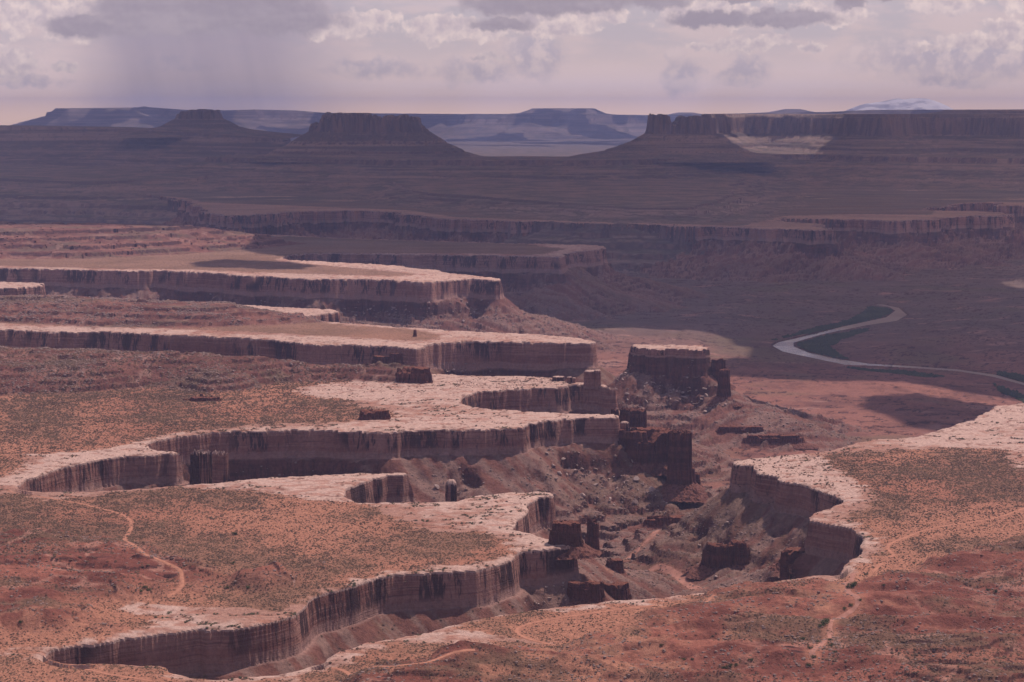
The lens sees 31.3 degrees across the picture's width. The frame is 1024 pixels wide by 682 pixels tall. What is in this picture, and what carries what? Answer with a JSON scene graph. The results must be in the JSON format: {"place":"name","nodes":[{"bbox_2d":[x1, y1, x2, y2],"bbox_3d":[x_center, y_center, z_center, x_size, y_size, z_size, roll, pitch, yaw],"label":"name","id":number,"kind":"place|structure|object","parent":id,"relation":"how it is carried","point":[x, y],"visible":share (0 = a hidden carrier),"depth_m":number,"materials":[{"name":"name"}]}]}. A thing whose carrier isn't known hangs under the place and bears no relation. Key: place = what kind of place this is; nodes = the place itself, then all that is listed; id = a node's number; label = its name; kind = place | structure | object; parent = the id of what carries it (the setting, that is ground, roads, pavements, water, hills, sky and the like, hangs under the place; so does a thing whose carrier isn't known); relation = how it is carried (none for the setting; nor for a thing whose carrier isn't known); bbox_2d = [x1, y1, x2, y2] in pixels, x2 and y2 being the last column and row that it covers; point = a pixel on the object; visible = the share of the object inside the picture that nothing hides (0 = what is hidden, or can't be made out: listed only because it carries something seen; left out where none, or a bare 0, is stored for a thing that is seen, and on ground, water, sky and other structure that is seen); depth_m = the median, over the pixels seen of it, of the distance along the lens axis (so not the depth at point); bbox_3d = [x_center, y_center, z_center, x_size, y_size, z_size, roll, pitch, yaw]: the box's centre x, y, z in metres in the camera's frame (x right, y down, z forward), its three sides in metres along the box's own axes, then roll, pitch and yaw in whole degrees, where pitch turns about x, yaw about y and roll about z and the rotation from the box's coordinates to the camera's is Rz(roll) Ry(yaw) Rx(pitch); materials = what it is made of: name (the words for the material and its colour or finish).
{"place":"outdoors","nodes":[
{"label":"outdoors","id":0,"kind":"place"},
{"bbox_2d":[0,282,45,294],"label":"mesa","id":1,"kind":"structure","parent":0,"point":[15,288],"depth_m":4798.04,"materials":[{"name":"brown stone"}]},
{"bbox_2d":[9,491,183,597],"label":"road","id":2,"kind":"structure","parent":0,"point":[179,570],"depth_m":1850.81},
{"bbox_2d":[44,660,152,681],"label":"road","id":3,"kind":"structure","parent":0,"point":[46,662],"depth_m":1477.28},
{"bbox_2d":[0,221,432,395],"bbox_3d":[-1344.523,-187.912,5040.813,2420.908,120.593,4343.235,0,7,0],"label":"hills","id":4,"kind":"structure","parent":0,"point":[57,240],"depth_m":3963.32,"materials":[{"name":"brown stone"}]},
{"bbox_2d":[0,235,615,314],"bbox_3d":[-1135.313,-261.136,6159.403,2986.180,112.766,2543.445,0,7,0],"label":"mesa","id":5,"kind":"structure","parent":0,"point":[322,273],"depth_m":5330.97,"materials":[{"name":"brown stone"}]},
{"bbox_2d":[0,305,616,384],"bbox_3d":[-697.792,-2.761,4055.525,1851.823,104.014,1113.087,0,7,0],"label":"mesa","id":6,"kind":"structure","parent":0,"point":[330,338],"depth_m":3684.95,"materials":[{"name":"brown stone"}]},
{"bbox_2d":[371,355,389,363],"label":"cap rock","id":7,"kind":"object","parent":6,"relation":"on","point":[381,358],"visible":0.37,"depth_m":3550.48,"materials":[{"name":"brown stone"}]},
{"bbox_2d":[388,353,405,364],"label":"cap rock","id":8,"kind":"object","parent":6,"relation":"on","point":[396,357],"visible":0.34,"depth_m":3543.65,"materials":[{"name":"brown stone"}]},
{"bbox_2d":[325,649,474,675],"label":"road","id":9,"kind":"structure","parent":0,"point":[348,673],"depth_m":1470.20,"materials":[{"name":"brown soil"}]},
{"bbox_2d":[0,374,1023,681],"bbox_3d":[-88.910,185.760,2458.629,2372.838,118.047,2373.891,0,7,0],"label":"ground","id":10,"kind":"structure","parent":0,"point":[376,462],"depth_m":2125.24,"materials":[{"name":"brown stone"}]},
{"bbox_2d":[183,396,220,401],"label":"rock ledge","id":11,"kind":"object","parent":10,"relation":"on","point":[201,399],"visible":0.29,"depth_m":2886.51,"materials":[{"name":"brown stone"}]},
{"bbox_2d":[359,409,390,419],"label":"rock outcrop","id":12,"kind":"object","parent":10,"relation":"on","point":[375,414],"visible":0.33,"depth_m":2706.02,"materials":[{"name":"brown stone"}]},
{"bbox_2d":[395,366,432,383],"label":"ridge nose","id":13,"kind":"object","parent":10,"relation":"on","point":[413,374],"visible":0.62,"depth_m":3075.83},
{"bbox_2d":[445,479,456,501],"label":"rock tower","id":14,"kind":"structure","parent":10,"relation":"on","point":[450,490],"depth_m":2248.99,"materials":[{"name":"brown stone"}]},
{"bbox_2d":[0,345,1023,681],"bbox_3d":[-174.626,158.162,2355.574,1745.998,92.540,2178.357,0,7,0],"label":"scrub","id":15,"kind":"object","parent":10,"relation":"on","point":[50,417],"visible":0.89,"depth_m":2080.15,"materials":[{"name":"green plant"}]},
{"bbox_2d":[552,376,564,381],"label":"knobby rock","id":16,"kind":"object","parent":10,"relation":"on","point":[558,378],"visible":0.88,"depth_m":3102.01,"materials":[{"name":"brown stone"}]},
{"bbox_2d":[567,376,571,382],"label":"knobby rock","id":17,"kind":"object","parent":10,"relation":"on","point":[569,379],"visible":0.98,"depth_m":3078.07,"materials":[{"name":"brown stone"}]},
{"bbox_2d":[548,520,603,560],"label":"rock outcrop","id":18,"kind":"object","parent":10,"relation":"on","point":[566,532],"visible":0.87,"depth_m":1923.20,"materials":[{"name":"brown stone"}]},
{"bbox_2d":[583,370,594,388],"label":"rock tower","id":19,"kind":"structure","parent":10,"relation":"on","point":[588,379],"depth_m":3053.25,"materials":[{"name":"brown stone"}]},
{"bbox_2d":[566,579,613,605],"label":"rock outcrop","id":20,"kind":"object","parent":10,"relation":"on","point":[589,591],"visible":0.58,"depth_m":1895.46,"materials":[{"name":"brown stone"}]},
{"bbox_2d":[585,517,596,546],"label":"rock outcrop","id":21,"kind":"object","parent":10,"relation":"on","point":[588,537],"visible":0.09,"depth_m":2221.38,"materials":[{"name":"brown stone"}]},
{"bbox_2d":[594,369,600,389],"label":"rock tower","id":22,"kind":"structure","parent":10,"relation":"on","point":[597,378],"depth_m":3051.87,"materials":[{"name":"brown stone"}]},
{"bbox_2d":[606,558,629,577],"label":"rock outcrop","id":23,"kind":"object","parent":10,"relation":"on","point":[616,564],"visible":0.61,"depth_m":2152.68,"materials":[{"name":"brown stone"}]},
{"bbox_2d":[603,581,633,600],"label":"rock outcrop","id":24,"kind":"object","parent":10,"relation":"on","point":[617,590],"visible":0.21,"depth_m":1947.51,"materials":[{"name":"brown stone"}]},
{"bbox_2d":[620,421,630,432],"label":"balanced rock","id":25,"kind":"object","parent":10,"relation":"on","point":[625,425],"visible":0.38,"depth_m":2777.07,"materials":[{"name":"brown stone"}]},
{"bbox_2d":[618,426,671,475],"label":"rock fin","id":26,"kind":"object","parent":10,"relation":"on","point":[646,449],"visible":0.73,"depth_m":2714.20,"materials":[{"name":"brown stone"}]},
{"bbox_2d":[682,541,736,579],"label":"rock outcrop","id":27,"kind":"object","parent":10,"relation":"on","point":[716,557],"visible":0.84,"depth_m":2202.84,"materials":[{"name":"brown stone"}]},
{"bbox_2d":[728,540,750,570],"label":"rock outcrop","id":28,"kind":"object","parent":10,"relation":"on","point":[741,561],"visible":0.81,"depth_m":2202.22,"materials":[{"name":"brown stone"}]},
{"bbox_2d":[779,550,789,580],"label":"rock outcrop","id":29,"kind":"object","parent":10,"relation":"on","point":[784,570],"visible":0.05,"depth_m":2028.09,"materials":[{"name":"brown stone"}]},
{"bbox_2d":[768,547,804,573],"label":"rock outcrop","id":30,"kind":"object","parent":10,"relation":"on","point":[794,553],"visible":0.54,"depth_m":2046.32,"materials":[{"name":"brown stone"}]},
{"bbox_2d":[809,573,860,659],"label":"dirt trail","id":31,"kind":"object","parent":10,"relation":"on","point":[846,613],"visible":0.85,"depth_m":1611.29,"materials":[{"name":"brown soil"}]},
{"bbox_2d":[0,110,1023,273],"bbox_3d":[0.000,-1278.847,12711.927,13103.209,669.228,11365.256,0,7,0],"label":"mesas","id":32,"kind":"structure","parent":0,"point":[73,174],"depth_m":11628.74,"materials":[{"name":"brown stone"}]},
{"bbox_2d":[114,109,300,139],"bbox_3d":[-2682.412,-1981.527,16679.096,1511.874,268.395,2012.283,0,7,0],"label":"butte","id":33,"kind":"object","parent":32,"relation":"on","point":[206,120],"visible":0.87,"depth_m":16445.66,"materials":[{"name":"brown stone"}]},
{"bbox_2d":[243,112,479,162],"bbox_3d":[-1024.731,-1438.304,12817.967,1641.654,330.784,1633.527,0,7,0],"label":"butte","id":34,"kind":"object","parent":32,"relation":"on","point":[339,135],"visible":0.95,"depth_m":12422.22,"materials":[{"name":"brown stone"}]},
{"bbox_2d":[569,113,787,162],"bbox_3d":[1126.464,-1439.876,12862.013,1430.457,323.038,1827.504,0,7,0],"label":"butte","id":35,"kind":"object","parent":32,"relation":"on","point":[682,139],"visible":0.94,"depth_m":12503.95,"materials":[{"name":"brown stone"}]},
{"bbox_2d":[0,528,1023,681],"bbox_3d":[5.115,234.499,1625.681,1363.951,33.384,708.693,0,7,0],"label":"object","id":36,"kind":"structure","parent":0,"point":[944,620],"depth_m":1553.15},
{"bbox_2d":[0,0,1023,124],"label":"sky","id":37,"kind":"structure","parent":0,"point":[618,57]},
{"bbox_2d":[13,106,1023,156],"bbox_3d":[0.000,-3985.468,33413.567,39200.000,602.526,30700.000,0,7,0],"label":"mesas","id":38,"kind":"structure","parent":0,"point":[554,132],"depth_m":32615.76,"materials":[{"name":"stone"}]},
{"bbox_2d":[87,205,1023,599],"bbox_3d":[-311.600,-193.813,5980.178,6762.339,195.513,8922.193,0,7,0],"label":"canyon floor","id":39,"kind":"structure","parent":0,"point":[959,301],"depth_m":5265.52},
{"bbox_2d":[190,449,211,484],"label":"detached block","id":40,"kind":"structure","parent":39,"relation":"on","point":[200,466],"depth_m":2360.90,"materials":[{"name":"brown stone"}]},
{"bbox_2d":[212,450,229,483],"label":"detached block","id":41,"kind":"structure","parent":39,"relation":"on","point":[220,466],"depth_m":2354.64,"materials":[{"name":"brown stone"}]},
{"bbox_2d":[0,293,1023,681],"bbox_3d":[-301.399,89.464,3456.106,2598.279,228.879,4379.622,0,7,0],"label":"rubble","id":42,"kind":"object","parent":39,"relation":"on","point":[190,303],"visible":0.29,"depth_m":2611.52,"materials":[{"name":"stone"}]},
{"bbox_2d":[592,522,599,557],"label":"rock outcrop","id":43,"kind":"object","parent":39,"relation":"on","point":[595,543],"visible":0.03,"depth_m":2214.44,"materials":[{"name":"brown stone"}]},
{"bbox_2d":[611,406,629,423],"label":"rock fin","id":44,"kind":"object","parent":39,"relation":"on","point":[624,414],"visible":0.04,"depth_m":2885.97,"materials":[{"name":"brown stone"}]},
{"bbox_2d":[627,406,646,427],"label":"rock fin","id":45,"kind":"object","parent":39,"relation":"on","point":[637,416],"visible":0.12,"depth_m":2922.47,"materials":[{"name":"brown stone"}]},
{"bbox_2d":[626,530,658,558],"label":"dry wash","id":46,"kind":"object","parent":39,"relation":"on","point":[648,539],"visible":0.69,"depth_m":2387.91},
{"bbox_2d":[606,564,703,589],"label":"dry wash","id":47,"kind":"object","parent":39,"relation":"on","point":[685,581],"visible":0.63,"depth_m":2240.45},
{"bbox_2d":[627,515,684,532],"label":"rock outcrop","id":48,"kind":"object","parent":39,"relation":"on","point":[655,522],"visible":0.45,"depth_m":2533.27,"materials":[{"name":"brown stone"}]},
{"bbox_2d":[660,429,708,502],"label":"rock fin","id":49,"kind":"object","parent":39,"relation":"on","point":[679,485],"visible":0.9,"depth_m":2664.35,"materials":[{"name":"brown stone"}]},
{"bbox_2d":[692,467,704,489],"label":"rock spire","id":50,"kind":"object","parent":39,"relation":"on","point":[694,477],"visible":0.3,"depth_m":2765.21,"materials":[{"name":"brown stone"}]},
{"bbox_2d":[695,474,705,488],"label":"rock spire","id":51,"kind":"object","parent":39,"relation":"on","point":[698,481],"visible":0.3,"depth_m":2805.16,"materials":[{"name":"brown stone"}]},
{"bbox_2d":[706,368,743,406],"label":"rock outcrop","id":52,"kind":"object","parent":39,"relation":"on","point":[723,394],"visible":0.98,"depth_m":3455.03,"materials":[{"name":"brown stone"}]},
{"bbox_2d":[607,344,868,452],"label":"butte","id":53,"kind":"object","parent":39,"relation":"on","point":[653,362],"visible":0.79,"depth_m":3481.29,"materials":[{"name":"brown stone"}]},
{"bbox_2d":[711,358,735,390],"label":"rock outcrop","id":54,"kind":"object","parent":53,"relation":"on","point":[717,365],"visible":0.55,"depth_m":3522.49,"materials":[{"name":"brown stone"}]},
{"bbox_2d":[715,426,778,434],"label":"rock outcrop","id":55,"kind":"object","parent":53,"relation":"on","point":[721,430],"visible":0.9,"depth_m":3331.41,"materials":[{"name":"brown stone"}]},
{"bbox_2d":[740,434,818,449],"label":"rock outcrop","id":56,"kind":"object","parent":39,"relation":"on","point":[796,442],"visible":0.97,"depth_m":3296.37,"materials":[{"name":"brown stone"}]},
{"bbox_2d":[771,306,1023,402],"bbox_3d":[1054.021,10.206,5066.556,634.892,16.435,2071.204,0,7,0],"label":"riverside shrubs","id":57,"kind":"object","parent":39,"relation":"on","point":[821,344],"visible":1,"depth_m":5117.41,"materials":[{"name":"green plant"}]},
{"bbox_2d":[138,185,1023,252],"bbox_3d":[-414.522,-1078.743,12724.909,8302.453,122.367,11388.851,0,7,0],"label":"cliff","id":58,"kind":"structure","parent":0,"point":[909,215],"depth_m":8281.62,"materials":[{"name":"brown stone"}]},
{"bbox_2d":[515,605,655,644],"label":"road","id":59,"kind":"structure","parent":0,"point":[517,630],"depth_m":1638.15,"materials":[{"name":"brown soil"}]},
{"bbox_2d":[871,563,883,571],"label":"road","id":60,"kind":"structure","parent":0,"point":[877,567],"depth_m":1827.72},
{"bbox_2d":[773,304,1023,384],"bbox_3d":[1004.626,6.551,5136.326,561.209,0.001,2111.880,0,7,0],"label":"river","id":61,"kind":"structure","parent":0,"point":[787,346],"depth_m":5001.98,"materials":[{"name":"grey liquid"}]},
{"bbox_2d":[846,98,953,110],"bbox_3d":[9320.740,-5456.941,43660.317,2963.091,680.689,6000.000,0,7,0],"label":"mountains","id":62,"kind":"structure","parent":0,"point":[912,104],"depth_m":42784.82,"materials":[{"name":"stone"}]},
{"bbox_2d":[867,508,1023,557],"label":"road","id":63,"kind":"structure","parent":0,"point":[889,550],"depth_m":1989.53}
]}

